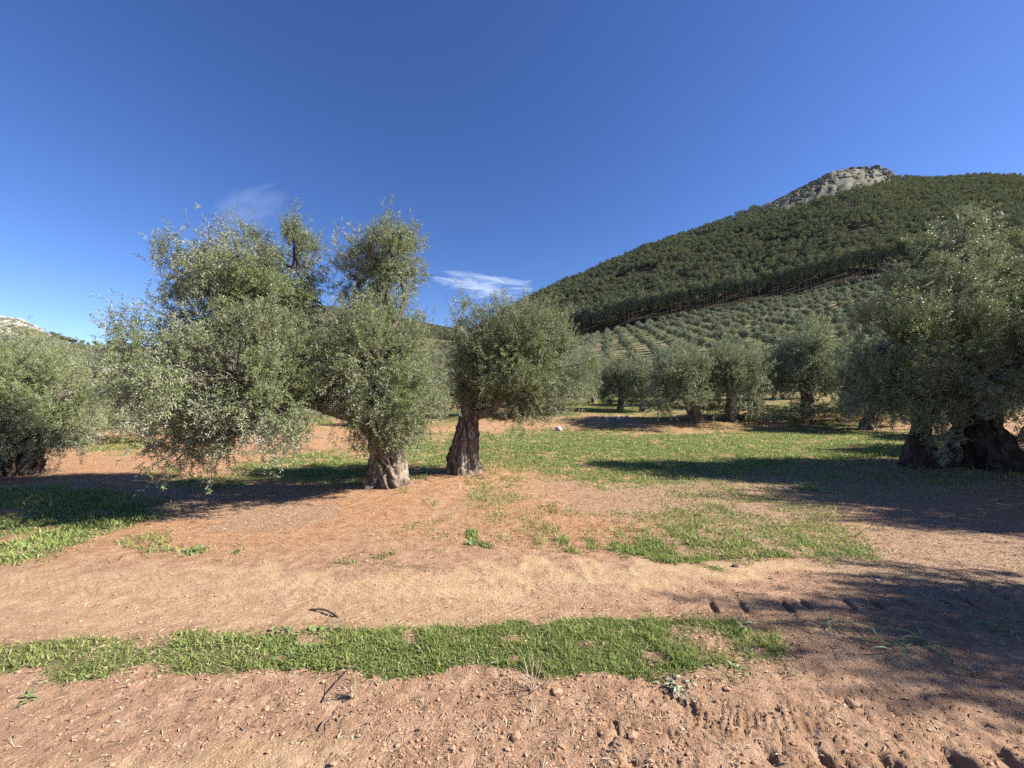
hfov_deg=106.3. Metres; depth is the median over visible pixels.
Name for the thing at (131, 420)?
olive tree
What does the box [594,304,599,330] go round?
pine tree
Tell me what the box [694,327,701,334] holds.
olive tree
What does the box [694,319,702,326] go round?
olive tree
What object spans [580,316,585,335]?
pine tree
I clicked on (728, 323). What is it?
olive tree
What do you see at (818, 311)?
olive tree
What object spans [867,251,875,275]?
pine tree
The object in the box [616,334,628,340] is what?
olive tree
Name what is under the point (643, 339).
olive tree
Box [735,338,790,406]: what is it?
olive tree
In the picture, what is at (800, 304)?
olive tree
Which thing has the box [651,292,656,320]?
pine tree
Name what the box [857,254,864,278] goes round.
pine tree
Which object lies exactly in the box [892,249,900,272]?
pine tree
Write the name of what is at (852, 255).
pine tree
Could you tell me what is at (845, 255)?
pine tree
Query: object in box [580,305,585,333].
pine tree
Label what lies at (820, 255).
pine tree
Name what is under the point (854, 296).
olive tree
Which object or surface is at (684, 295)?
pine tree
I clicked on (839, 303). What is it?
olive tree
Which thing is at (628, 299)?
pine tree
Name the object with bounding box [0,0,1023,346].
sky
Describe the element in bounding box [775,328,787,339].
olive tree
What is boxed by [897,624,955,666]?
strap weed
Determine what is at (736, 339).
olive tree
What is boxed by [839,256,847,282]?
pine tree
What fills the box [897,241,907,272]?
pine tree
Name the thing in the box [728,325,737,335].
olive tree
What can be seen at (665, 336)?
olive tree
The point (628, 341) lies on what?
olive tree
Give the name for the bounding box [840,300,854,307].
olive tree
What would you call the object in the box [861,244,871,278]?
pine tree
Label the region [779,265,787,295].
pine tree
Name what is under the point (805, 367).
olive tree
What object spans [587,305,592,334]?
pine tree
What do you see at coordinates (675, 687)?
thistle
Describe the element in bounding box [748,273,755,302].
pine tree
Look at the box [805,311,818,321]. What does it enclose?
olive tree
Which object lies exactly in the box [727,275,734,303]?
pine tree
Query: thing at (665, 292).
pine tree
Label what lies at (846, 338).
olive tree
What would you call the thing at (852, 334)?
olive tree
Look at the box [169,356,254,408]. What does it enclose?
olive tree
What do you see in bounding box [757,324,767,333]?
olive tree
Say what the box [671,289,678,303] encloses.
pine tree
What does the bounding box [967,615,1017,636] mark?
strap weed
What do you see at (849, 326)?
olive tree
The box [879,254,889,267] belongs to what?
pine tree
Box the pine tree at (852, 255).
[847,246,858,281]
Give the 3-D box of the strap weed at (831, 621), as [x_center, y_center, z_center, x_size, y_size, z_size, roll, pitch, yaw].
[2.170,1.664,2.635,0.253,0.106,0.279,0,-2,10]
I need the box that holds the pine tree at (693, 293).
[690,287,696,299]
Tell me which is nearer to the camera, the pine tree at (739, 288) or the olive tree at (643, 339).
the olive tree at (643, 339)
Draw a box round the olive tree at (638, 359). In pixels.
[630,356,644,366]
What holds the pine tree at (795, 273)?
on the mountain
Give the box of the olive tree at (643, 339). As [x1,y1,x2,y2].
[639,337,646,344]
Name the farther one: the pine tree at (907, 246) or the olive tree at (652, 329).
the pine tree at (907, 246)
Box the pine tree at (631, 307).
[629,299,634,313]
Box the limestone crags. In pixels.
[1,165,896,336]
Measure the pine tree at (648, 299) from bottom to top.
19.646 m
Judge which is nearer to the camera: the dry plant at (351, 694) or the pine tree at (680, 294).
the dry plant at (351, 694)
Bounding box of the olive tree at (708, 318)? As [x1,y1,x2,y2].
[704,316,714,322]
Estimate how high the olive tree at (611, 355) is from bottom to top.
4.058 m
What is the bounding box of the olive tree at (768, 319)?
[764,316,771,322]
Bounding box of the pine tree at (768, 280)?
[764,269,772,283]
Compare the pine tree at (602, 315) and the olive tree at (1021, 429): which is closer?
the olive tree at (1021, 429)
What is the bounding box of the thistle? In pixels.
[653,675,697,700]
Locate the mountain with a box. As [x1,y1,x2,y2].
[520,169,1023,364]
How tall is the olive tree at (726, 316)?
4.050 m
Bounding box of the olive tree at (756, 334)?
[751,329,762,340]
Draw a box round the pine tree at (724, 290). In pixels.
[721,280,727,306]
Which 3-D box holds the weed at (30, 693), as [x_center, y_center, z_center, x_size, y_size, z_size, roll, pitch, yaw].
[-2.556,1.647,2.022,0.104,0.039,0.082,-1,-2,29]
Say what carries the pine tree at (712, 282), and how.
on the mountain
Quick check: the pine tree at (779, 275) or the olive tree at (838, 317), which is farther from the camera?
the pine tree at (779, 275)
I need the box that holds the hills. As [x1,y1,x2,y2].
[0,316,494,364]
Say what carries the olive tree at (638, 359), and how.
on the mountain
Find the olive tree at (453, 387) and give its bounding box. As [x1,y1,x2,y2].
[442,367,504,408]
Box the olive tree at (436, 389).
[409,362,455,417]
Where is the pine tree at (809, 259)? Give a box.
[806,254,814,288]
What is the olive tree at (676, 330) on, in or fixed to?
on the mountain
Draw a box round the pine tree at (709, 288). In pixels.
[705,282,711,310]
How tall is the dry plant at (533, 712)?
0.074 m
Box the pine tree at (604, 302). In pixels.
[602,298,608,328]
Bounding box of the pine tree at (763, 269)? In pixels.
[759,266,766,278]
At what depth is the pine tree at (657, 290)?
257.84 m
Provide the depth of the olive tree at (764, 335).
94.15 m
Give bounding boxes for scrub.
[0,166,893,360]
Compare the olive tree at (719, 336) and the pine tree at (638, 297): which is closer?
the olive tree at (719, 336)
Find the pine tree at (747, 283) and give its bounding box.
[744,280,749,290]
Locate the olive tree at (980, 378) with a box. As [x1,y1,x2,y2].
[824,200,1023,472]
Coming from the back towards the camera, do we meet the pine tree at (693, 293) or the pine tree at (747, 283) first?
the pine tree at (693, 293)
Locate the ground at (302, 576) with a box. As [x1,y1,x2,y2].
[0,388,1023,767]
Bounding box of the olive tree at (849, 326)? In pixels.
[845,320,861,331]
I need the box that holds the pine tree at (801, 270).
[798,263,804,293]
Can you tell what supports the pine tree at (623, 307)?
on the mountain
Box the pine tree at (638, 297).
[636,292,643,305]
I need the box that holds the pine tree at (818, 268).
[814,257,823,288]
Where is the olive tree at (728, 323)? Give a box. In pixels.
[723,319,733,327]
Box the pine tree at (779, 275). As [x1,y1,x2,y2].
[775,267,784,295]
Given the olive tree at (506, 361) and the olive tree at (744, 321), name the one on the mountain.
the olive tree at (744, 321)
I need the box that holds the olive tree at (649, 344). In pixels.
[647,341,654,348]
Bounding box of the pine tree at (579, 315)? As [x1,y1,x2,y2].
[576,308,581,324]
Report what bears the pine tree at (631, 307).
on the mountain
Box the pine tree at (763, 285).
[760,280,765,297]
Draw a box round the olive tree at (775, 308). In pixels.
[771,305,779,311]
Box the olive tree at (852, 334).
[848,331,865,340]
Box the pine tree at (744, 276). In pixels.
[742,271,748,291]
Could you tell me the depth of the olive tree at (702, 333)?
127.79 m
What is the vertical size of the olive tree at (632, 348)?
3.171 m
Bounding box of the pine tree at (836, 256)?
[830,252,840,285]
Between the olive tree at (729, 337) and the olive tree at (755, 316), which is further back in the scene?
the olive tree at (755, 316)
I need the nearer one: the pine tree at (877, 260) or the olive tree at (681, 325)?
the olive tree at (681, 325)
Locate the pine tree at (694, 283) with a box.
[690,280,697,298]
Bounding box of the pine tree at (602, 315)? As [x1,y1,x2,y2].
[598,308,605,318]
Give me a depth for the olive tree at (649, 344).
112.49 m
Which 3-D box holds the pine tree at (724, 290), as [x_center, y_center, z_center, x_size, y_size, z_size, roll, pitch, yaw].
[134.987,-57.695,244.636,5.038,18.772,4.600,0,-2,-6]
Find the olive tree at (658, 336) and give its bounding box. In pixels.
[654,333,662,340]
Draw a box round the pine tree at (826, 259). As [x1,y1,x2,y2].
[822,256,829,283]
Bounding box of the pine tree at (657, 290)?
[655,288,660,317]
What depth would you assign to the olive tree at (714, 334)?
114.76 m
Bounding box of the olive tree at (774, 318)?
[770,314,778,323]
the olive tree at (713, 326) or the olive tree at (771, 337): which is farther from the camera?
the olive tree at (713, 326)
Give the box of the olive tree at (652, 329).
[647,326,655,332]
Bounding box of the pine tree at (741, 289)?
[737,281,744,291]
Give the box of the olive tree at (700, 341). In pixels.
[694,335,708,347]
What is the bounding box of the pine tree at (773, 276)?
[770,272,776,297]
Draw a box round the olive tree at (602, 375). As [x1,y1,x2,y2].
[599,356,617,396]
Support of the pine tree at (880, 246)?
on the mountain
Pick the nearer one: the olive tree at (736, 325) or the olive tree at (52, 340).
the olive tree at (52, 340)
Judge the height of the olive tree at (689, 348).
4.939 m
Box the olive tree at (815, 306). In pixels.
[811,303,823,310]
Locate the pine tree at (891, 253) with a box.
[885,241,897,267]
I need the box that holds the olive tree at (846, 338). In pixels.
[835,334,860,347]
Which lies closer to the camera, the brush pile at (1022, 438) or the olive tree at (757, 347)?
the brush pile at (1022, 438)
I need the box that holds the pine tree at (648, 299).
[644,294,651,317]
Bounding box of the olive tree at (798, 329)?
[790,324,804,333]
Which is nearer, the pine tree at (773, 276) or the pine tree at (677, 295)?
the pine tree at (773, 276)
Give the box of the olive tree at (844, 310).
[842,305,855,313]
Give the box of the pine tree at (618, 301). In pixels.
[616,298,622,326]
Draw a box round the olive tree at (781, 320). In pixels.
[775,315,787,325]
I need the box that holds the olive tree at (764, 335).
[759,329,770,344]
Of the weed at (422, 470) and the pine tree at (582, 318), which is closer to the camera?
the weed at (422, 470)
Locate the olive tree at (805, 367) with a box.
[749,309,861,416]
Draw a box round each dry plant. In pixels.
[341,678,359,697]
[518,656,549,690]
[529,695,539,715]
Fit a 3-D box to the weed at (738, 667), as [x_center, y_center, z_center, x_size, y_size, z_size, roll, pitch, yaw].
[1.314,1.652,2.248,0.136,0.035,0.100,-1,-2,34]
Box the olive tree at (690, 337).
[686,334,695,343]
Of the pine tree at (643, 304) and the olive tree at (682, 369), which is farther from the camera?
the pine tree at (643, 304)
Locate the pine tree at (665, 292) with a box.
[662,288,669,304]
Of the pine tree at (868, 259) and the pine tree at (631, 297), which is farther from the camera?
the pine tree at (631, 297)
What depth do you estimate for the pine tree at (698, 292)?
245.42 m
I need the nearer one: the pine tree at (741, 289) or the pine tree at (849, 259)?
the pine tree at (849, 259)
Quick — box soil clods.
[0,470,1022,767]
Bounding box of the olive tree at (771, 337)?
[763,332,782,345]
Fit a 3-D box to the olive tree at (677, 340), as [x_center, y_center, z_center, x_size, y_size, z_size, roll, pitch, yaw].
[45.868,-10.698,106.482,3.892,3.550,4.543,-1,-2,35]
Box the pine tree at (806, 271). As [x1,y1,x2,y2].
[803,264,809,279]
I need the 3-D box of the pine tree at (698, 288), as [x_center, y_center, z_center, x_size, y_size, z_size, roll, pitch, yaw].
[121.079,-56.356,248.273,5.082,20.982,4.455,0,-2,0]
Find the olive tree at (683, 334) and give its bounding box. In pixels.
[677,326,691,339]
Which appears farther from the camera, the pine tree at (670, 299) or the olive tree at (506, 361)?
the pine tree at (670, 299)
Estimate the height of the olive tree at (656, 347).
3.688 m
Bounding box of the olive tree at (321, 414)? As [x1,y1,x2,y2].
[260,382,330,430]
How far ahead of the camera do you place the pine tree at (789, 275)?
229.14 m
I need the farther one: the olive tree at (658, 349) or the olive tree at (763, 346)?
the olive tree at (658, 349)
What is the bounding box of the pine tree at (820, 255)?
[816,251,825,286]
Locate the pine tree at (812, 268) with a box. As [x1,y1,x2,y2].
[808,262,817,290]
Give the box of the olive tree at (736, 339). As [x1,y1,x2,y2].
[728,335,744,347]
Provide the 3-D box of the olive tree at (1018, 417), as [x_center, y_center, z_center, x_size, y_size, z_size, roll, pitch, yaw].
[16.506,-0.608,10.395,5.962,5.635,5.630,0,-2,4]
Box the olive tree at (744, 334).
[737,326,752,339]
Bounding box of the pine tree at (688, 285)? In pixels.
[686,281,691,311]
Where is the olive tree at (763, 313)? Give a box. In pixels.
[759,309,768,315]
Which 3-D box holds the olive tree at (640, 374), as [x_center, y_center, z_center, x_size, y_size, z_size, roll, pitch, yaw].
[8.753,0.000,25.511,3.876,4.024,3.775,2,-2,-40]
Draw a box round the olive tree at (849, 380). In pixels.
[819,331,947,430]
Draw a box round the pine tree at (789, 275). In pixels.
[786,269,793,293]
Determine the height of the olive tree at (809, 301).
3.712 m
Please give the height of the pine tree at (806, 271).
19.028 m
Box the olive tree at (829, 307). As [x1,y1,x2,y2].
[823,304,833,311]
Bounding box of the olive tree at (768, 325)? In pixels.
[765,322,773,328]
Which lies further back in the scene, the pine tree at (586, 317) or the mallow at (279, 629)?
the pine tree at (586, 317)
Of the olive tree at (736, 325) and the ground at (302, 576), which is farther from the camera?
the olive tree at (736, 325)
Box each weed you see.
[18,685,38,706]
[185,544,209,554]
[411,466,433,474]
[464,537,477,545]
[724,658,749,676]
[725,612,754,629]
[789,480,828,492]
[807,613,843,636]
[836,618,933,663]
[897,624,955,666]
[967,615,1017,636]
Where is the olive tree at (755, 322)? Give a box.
[749,318,759,326]
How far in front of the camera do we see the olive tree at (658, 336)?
136.45 m
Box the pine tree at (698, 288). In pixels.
[695,280,702,300]
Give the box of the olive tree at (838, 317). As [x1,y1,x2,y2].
[830,313,846,325]
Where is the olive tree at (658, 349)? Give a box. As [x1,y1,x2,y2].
[650,347,665,360]
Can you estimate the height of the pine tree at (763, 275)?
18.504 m
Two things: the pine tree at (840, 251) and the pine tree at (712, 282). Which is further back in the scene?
the pine tree at (712, 282)
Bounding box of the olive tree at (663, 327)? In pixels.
[660,325,666,330]
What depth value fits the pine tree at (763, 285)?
233.85 m
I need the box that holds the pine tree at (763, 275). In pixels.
[762,272,770,297]
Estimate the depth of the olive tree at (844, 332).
85.47 m
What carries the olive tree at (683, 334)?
on the mountain
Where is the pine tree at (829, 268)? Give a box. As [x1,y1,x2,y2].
[827,263,835,285]
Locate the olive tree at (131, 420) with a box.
[81,344,191,428]
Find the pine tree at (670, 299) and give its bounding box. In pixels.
[668,293,673,303]
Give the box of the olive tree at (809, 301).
[805,298,815,304]
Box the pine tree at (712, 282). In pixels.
[707,277,714,308]
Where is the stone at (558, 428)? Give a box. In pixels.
[555,426,562,430]
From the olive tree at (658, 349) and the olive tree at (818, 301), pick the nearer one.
the olive tree at (658, 349)
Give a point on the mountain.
(848, 183)
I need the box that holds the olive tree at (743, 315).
[738,312,747,318]
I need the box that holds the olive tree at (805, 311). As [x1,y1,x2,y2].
[799,306,812,315]
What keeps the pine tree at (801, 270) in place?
on the mountain
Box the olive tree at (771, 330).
[767,326,778,335]
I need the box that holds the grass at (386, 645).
[0,399,1023,697]
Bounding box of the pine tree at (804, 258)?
[801,256,808,285]
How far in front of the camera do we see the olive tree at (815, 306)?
140.98 m
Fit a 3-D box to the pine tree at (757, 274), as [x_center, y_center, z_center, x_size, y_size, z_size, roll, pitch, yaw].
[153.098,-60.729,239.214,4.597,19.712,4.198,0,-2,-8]
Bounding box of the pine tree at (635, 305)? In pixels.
[632,299,638,323]
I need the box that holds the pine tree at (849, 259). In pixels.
[845,255,853,282]
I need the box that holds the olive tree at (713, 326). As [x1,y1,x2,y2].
[710,321,721,330]
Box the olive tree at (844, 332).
[835,328,851,339]
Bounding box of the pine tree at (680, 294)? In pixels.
[677,288,684,301]
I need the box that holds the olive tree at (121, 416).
[30,344,170,445]
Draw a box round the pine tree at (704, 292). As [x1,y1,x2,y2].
[701,285,707,298]
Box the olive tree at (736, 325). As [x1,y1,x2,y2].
[732,323,742,328]
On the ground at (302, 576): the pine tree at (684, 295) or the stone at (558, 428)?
the stone at (558, 428)
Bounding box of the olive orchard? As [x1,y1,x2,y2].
[76,257,1021,408]
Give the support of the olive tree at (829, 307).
on the mountain
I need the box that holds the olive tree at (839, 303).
[835,300,844,307]
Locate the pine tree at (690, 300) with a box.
[687,296,692,311]
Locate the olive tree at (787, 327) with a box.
[781,324,793,331]
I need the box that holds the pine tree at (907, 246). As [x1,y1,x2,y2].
[904,239,915,266]
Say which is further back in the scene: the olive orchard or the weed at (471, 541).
the olive orchard
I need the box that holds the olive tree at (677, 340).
[670,339,681,345]
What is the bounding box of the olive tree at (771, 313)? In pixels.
[767,310,776,316]
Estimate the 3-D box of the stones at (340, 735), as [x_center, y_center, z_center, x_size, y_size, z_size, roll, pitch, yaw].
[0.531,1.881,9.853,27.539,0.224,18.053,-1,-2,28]
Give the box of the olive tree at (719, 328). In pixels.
[714,325,724,331]
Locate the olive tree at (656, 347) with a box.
[649,345,659,353]
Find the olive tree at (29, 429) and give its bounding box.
[0,315,135,476]
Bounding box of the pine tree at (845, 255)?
[839,253,846,274]
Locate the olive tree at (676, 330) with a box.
[671,328,681,336]
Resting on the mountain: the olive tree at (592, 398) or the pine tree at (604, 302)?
the pine tree at (604, 302)
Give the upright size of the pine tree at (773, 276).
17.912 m
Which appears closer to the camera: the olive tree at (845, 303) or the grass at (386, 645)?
the grass at (386, 645)
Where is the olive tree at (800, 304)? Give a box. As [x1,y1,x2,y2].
[795,301,803,309]
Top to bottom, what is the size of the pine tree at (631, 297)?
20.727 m
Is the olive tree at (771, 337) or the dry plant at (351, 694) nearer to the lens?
the dry plant at (351, 694)
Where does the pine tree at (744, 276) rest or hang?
on the mountain
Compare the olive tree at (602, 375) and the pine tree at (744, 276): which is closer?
the olive tree at (602, 375)
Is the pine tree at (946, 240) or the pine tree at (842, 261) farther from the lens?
the pine tree at (842, 261)
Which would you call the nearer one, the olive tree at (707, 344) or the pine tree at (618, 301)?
the olive tree at (707, 344)
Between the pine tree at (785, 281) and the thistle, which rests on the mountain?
the pine tree at (785, 281)
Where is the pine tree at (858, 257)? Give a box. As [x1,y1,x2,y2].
[853,248,862,272]
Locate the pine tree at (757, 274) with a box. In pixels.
[754,272,760,298]
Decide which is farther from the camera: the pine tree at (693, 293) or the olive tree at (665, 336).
the pine tree at (693, 293)
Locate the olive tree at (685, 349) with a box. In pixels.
[649,342,696,404]
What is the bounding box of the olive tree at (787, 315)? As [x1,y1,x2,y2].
[781,312,791,318]
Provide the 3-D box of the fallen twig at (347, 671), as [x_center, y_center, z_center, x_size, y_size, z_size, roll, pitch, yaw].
[-0.944,1.610,2.114,0.039,0.104,0.237,0,-2,13]
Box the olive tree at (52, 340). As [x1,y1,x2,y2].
[5,327,109,418]
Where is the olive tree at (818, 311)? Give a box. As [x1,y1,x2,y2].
[814,307,824,316]
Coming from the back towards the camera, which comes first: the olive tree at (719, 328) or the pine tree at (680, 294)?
the pine tree at (680, 294)
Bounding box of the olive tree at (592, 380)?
[535,351,603,413]
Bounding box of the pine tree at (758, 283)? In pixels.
[754,276,760,301]
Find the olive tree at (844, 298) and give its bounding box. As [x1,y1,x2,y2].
[840,296,851,301]
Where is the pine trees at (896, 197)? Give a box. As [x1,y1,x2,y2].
[286,172,1023,341]
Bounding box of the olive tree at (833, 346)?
[782,329,844,398]
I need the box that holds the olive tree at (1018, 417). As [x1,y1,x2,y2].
[1000,322,1023,439]
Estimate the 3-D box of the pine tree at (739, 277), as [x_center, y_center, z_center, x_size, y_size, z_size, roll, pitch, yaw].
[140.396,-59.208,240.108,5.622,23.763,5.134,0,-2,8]
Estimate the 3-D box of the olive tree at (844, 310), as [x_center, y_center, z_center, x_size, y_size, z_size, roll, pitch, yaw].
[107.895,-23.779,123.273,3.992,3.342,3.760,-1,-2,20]
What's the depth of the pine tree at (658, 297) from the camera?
251.97 m
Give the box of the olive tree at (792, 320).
[785,315,800,325]
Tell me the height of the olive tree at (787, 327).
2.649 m
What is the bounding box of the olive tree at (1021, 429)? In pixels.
[1003,394,1023,433]
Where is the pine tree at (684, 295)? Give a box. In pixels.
[682,288,688,311]
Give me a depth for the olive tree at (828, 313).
124.58 m
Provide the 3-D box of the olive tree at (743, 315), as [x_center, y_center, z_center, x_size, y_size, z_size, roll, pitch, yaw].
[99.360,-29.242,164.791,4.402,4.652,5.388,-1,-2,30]
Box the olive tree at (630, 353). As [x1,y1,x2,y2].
[625,351,636,357]
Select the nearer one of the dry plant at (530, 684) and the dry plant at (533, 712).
the dry plant at (533, 712)
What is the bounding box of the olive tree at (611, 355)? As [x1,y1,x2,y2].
[601,350,615,360]
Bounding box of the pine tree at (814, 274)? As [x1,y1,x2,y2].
[811,264,817,288]
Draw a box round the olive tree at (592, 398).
[566,341,611,403]
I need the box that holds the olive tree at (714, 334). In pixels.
[710,330,722,339]
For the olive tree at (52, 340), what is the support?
on the ground at (302, 576)
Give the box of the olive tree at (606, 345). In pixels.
[601,343,610,351]
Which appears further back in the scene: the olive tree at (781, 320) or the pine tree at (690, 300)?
the pine tree at (690, 300)
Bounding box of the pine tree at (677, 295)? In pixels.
[674,287,679,304]
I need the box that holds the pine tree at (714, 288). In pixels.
[710,285,715,309]
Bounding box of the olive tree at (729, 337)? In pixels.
[723,333,734,344]
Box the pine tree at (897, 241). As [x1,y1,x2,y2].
[893,236,904,264]
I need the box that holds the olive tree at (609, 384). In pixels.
[594,353,641,409]
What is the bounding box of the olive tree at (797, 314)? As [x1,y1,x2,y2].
[793,312,804,317]
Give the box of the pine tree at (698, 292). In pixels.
[696,283,703,295]
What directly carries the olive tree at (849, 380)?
on the ground at (302, 576)
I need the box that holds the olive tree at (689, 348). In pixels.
[681,342,698,354]
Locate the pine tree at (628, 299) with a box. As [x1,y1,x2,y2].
[625,296,631,309]
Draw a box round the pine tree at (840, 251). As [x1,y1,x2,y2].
[833,247,844,280]
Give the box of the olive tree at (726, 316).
[722,314,729,319]
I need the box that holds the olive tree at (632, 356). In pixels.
[627,352,642,361]
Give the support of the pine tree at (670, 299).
on the mountain
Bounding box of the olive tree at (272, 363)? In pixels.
[74,192,462,496]
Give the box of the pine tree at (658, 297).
[655,293,660,305]
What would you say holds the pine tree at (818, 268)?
on the mountain
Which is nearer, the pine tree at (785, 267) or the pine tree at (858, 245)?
the pine tree at (858, 245)
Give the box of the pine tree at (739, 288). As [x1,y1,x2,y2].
[736,277,743,302]
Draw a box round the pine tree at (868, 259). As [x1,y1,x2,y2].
[866,247,874,276]
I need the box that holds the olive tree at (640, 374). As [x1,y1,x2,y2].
[616,355,667,411]
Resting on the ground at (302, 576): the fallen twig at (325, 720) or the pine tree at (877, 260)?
the fallen twig at (325, 720)
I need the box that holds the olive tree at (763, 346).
[754,342,771,353]
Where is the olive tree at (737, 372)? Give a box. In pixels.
[693,333,780,421]
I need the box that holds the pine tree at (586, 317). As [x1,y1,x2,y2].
[583,313,588,333]
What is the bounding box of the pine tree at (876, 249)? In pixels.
[871,245,879,274]
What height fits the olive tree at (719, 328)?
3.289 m
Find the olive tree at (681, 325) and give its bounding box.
[678,323,686,328]
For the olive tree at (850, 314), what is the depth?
112.17 m
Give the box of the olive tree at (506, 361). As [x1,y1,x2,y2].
[436,279,604,475]
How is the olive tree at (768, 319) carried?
on the mountain
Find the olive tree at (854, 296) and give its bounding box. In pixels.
[851,293,859,298]
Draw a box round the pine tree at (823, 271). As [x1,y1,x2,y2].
[820,264,826,287]
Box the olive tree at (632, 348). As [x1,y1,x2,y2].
[629,345,638,352]
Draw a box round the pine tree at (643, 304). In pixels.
[641,292,644,320]
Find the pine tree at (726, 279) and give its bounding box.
[722,274,729,300]
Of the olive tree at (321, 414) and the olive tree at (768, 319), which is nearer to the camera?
the olive tree at (321, 414)
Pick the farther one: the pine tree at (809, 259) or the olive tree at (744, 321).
the pine tree at (809, 259)
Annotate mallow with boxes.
[265,625,299,644]
[272,639,320,662]
[303,621,343,638]
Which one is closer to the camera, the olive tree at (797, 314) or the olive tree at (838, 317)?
the olive tree at (838, 317)
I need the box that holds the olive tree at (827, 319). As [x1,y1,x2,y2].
[818,313,830,322]
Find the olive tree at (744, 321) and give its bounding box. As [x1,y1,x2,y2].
[739,317,749,325]
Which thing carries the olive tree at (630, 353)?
on the mountain
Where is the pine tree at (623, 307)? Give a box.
[621,302,626,326]
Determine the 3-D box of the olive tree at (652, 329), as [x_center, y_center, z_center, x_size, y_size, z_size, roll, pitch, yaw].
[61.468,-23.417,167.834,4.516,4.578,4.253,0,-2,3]
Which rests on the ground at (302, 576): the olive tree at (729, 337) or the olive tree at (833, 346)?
the olive tree at (833, 346)
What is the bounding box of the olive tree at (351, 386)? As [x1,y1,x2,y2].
[332,360,373,410]
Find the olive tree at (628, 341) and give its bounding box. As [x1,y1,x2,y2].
[621,337,634,347]
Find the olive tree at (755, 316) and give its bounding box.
[752,313,760,319]
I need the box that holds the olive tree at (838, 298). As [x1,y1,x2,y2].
[833,296,842,302]
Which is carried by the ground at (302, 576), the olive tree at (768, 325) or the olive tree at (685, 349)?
the olive tree at (685, 349)
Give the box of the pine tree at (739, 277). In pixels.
[732,271,741,304]
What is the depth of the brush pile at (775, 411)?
19.03 m
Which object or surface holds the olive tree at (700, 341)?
on the mountain
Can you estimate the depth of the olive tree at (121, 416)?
13.29 m
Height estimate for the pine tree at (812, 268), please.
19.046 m
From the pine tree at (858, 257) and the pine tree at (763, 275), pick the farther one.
the pine tree at (763, 275)
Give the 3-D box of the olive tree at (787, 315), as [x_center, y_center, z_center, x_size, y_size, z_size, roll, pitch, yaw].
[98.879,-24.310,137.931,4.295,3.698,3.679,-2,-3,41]
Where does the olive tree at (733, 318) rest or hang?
on the mountain
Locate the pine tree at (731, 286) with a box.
[728,281,736,305]
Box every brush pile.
[737,397,909,422]
[1010,426,1023,441]
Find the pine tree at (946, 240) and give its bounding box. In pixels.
[938,231,948,248]
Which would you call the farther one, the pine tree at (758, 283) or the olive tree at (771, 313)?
the pine tree at (758, 283)
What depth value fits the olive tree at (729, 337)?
103.13 m
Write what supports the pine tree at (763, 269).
on the mountain
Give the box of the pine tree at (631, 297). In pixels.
[627,296,632,323]
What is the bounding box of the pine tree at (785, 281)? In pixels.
[782,271,788,285]
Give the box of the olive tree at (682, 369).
[634,332,737,423]
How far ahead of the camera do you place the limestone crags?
565.56 m
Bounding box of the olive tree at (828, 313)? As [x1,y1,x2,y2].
[821,310,831,316]
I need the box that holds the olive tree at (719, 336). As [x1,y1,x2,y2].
[716,329,731,340]
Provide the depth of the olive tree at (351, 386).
28.24 m
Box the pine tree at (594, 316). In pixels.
[592,311,596,321]
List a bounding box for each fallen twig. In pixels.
[309,608,339,617]
[317,709,335,730]
[323,659,355,701]
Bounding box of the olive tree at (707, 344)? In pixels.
[703,338,716,350]
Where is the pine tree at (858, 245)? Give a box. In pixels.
[855,242,862,277]
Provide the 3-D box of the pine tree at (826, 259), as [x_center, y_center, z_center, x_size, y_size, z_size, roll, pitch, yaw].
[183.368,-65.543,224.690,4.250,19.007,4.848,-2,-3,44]
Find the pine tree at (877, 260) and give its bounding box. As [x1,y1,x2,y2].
[874,251,880,277]
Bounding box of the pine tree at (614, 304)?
[611,298,617,328]
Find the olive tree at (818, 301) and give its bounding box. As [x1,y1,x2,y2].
[813,298,825,304]
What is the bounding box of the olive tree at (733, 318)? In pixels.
[729,315,737,322]
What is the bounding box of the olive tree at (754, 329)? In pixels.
[750,326,758,331]
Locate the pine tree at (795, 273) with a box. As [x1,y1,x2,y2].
[790,266,799,294]
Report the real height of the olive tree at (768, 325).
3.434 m
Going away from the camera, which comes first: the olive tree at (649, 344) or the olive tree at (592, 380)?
the olive tree at (592, 380)
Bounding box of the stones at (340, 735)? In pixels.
[0,429,1023,767]
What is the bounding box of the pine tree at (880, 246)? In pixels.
[875,239,886,271]
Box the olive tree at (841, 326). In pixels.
[831,321,846,331]
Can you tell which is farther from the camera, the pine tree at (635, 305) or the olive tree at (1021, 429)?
the pine tree at (635, 305)
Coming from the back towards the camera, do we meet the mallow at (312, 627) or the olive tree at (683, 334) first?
the olive tree at (683, 334)
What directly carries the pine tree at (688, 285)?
on the mountain
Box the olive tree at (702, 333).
[698,330,707,336]
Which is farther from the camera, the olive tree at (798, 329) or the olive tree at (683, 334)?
the olive tree at (683, 334)
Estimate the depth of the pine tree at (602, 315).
264.37 m
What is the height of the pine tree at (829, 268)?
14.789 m
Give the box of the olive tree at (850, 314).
[844,309,857,318]
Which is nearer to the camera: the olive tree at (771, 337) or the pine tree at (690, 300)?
the olive tree at (771, 337)
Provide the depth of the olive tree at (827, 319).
113.53 m
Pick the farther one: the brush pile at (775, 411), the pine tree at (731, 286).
the pine tree at (731, 286)
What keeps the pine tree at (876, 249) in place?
on the mountain
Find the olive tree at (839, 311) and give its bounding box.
[830,309,844,317]
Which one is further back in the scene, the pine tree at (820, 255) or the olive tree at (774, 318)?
the pine tree at (820, 255)
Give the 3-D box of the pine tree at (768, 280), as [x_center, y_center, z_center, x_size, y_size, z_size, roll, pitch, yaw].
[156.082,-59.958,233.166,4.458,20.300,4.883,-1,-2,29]
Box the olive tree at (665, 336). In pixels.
[660,334,669,341]

